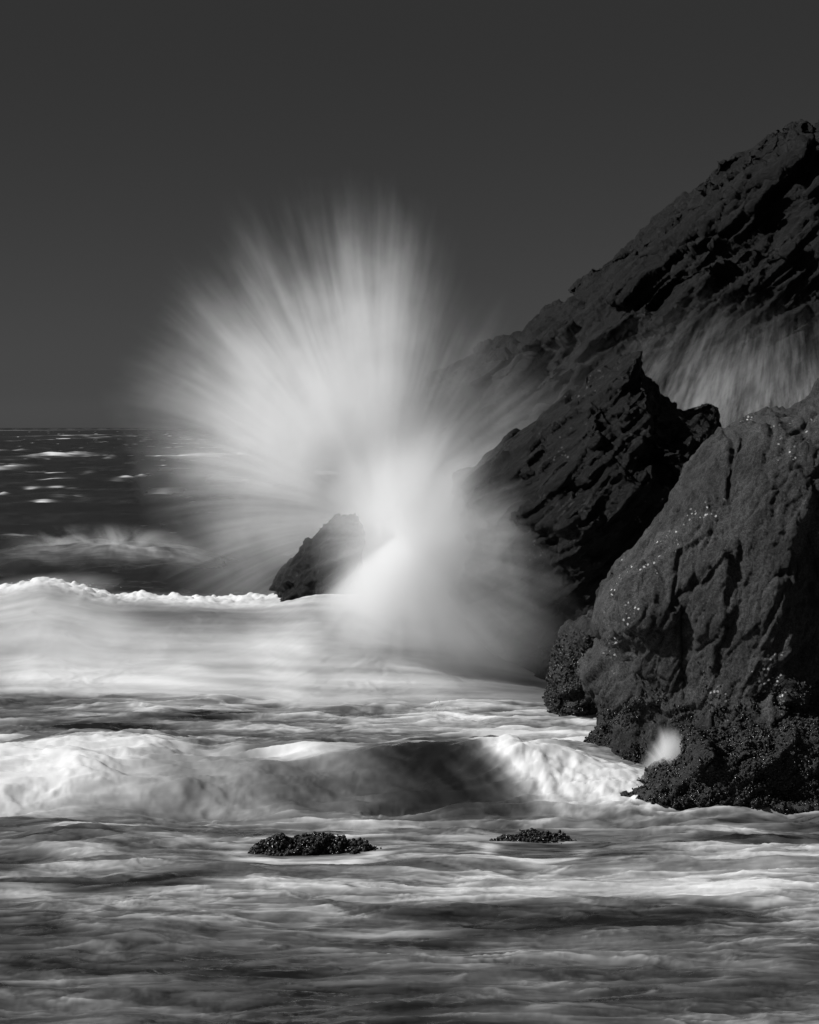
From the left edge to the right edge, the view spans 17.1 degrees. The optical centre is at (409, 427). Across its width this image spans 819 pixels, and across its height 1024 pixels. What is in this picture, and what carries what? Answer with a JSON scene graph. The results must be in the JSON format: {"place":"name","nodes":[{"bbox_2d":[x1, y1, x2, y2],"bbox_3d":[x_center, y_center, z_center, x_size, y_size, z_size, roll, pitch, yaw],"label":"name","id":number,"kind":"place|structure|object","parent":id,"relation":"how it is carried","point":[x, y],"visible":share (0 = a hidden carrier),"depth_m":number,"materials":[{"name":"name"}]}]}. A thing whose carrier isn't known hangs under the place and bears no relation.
{"place":"outdoors","nodes":[
{"label":"outdoors","id":0,"kind":"place"},
{"bbox_2d":[0,428,818,1023],"bbox_3d":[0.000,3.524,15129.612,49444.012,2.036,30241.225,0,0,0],"label":"sea","id":1,"kind":"structure","parent":0,"point":[166,762],"depth_m":28.41,"materials":[{"name":"liquid"}]},
{"bbox_2d":[251,835,375,855],"bbox_3d":[-0.904,4.129,25.662,1.347,0.601,0.620,0,0,0],"label":"mussel islet","id":2,"kind":"object","parent":1,"relation":"in","point":[342,845],"visible":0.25,"depth_m":25.55,"materials":[{"name":"black stone"}]},
{"bbox_2d":[248,831,381,855],"bbox_3d":[-0.897,3.977,25.660,1.359,0.334,0.637,0,0,0],"label":"mussel bed","id":3,"kind":"object","parent":2,"relation":"on","point":[290,843],"visible":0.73,"depth_m":25.54,"materials":[{"name":"black"}]},
{"bbox_2d":[269,513,364,601],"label":"leaning rock","id":4,"kind":"object","parent":1,"relation":"in","point":[326,558],"visible":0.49,"depth_m":44.11,"materials":[{"name":"grey stone"}]},
{"bbox_2d":[499,830,563,842],"bbox_3d":[1.194,4.199,26.279,1.000,0.619,0.649,0,0,0],"label":"mussel islet","id":5,"kind":"object","parent":1,"relation":"in","point":[541,836],"visible":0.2,"depth_m":26.14,"materials":[{"name":"black stone"}]},
{"bbox_2d":[489,828,576,843],"bbox_3d":[1.185,3.998,26.267,0.987,0.275,0.615,0,0,0],"label":"mussel bed","id":6,"kind":"object","parent":5,"relation":"on","point":[549,836],"visible":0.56,"depth_m":26.16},
{"bbox_2d":[542,609,597,715],"bbox_3d":[2.459,3.392,38.096,1.328,1.853,1.717,0,0,0],"label":"mussel mound","id":7,"kind":"object","parent":1,"relation":"in","point":[583,623],"visible":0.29,"depth_m":37.58,"materials":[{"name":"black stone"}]},
{"bbox_2d":[442,351,721,679],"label":"pointed rock","id":8,"kind":"object","parent":1,"relation":"in","point":[556,508],"visible":0.56,"depth_m":41.34,"materials":[{"name":"black stone"}]},
{"bbox_2d":[364,119,818,586],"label":"sea cliff","id":9,"kind":"structure","parent":1,"relation":"in","point":[707,291],"depth_m":67.33,"materials":[{"name":"grey stone"}]},
{"bbox_2d":[576,378,818,766],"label":"boulder","id":10,"kind":"object","parent":1,"relation":"in","point":[716,566],"visible":0.72,"depth_m":30.17,"materials":[{"name":"grey stone"}]},
{"bbox_2d":[576,651,818,765],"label":"mussel bed","id":11,"kind":"object","parent":10,"relation":"on","point":[643,748],"visible":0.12,"depth_m":30.35,"materials":[{"name":"black"}]},
{"bbox_2d":[620,716,818,814],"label":"mussel rock","id":12,"kind":"object","parent":1,"relation":"in","point":[697,752],"visible":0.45,"depth_m":28.16,"materials":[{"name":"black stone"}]},
{"bbox_2d":[0,0,818,427],"label":"sky","id":13,"kind":"structure","parent":0,"point":[214,213],"materials":[{"name":"grey"}]}
]}

